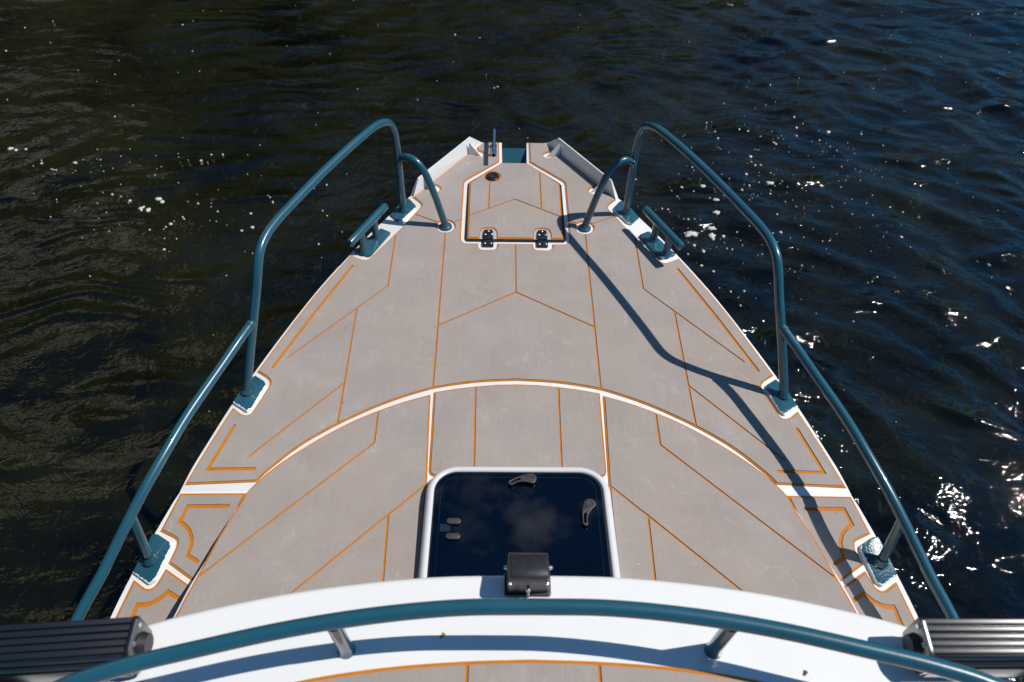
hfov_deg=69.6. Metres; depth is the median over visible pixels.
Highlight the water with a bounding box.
[0,0,1023,681]
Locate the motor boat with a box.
[0,118,1023,681]
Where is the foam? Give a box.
[5,0,1020,411]
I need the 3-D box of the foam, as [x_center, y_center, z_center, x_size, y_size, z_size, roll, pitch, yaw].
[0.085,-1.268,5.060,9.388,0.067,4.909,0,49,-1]
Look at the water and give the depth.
4.78 m
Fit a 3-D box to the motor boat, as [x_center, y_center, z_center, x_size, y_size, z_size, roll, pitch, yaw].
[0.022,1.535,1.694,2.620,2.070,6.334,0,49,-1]

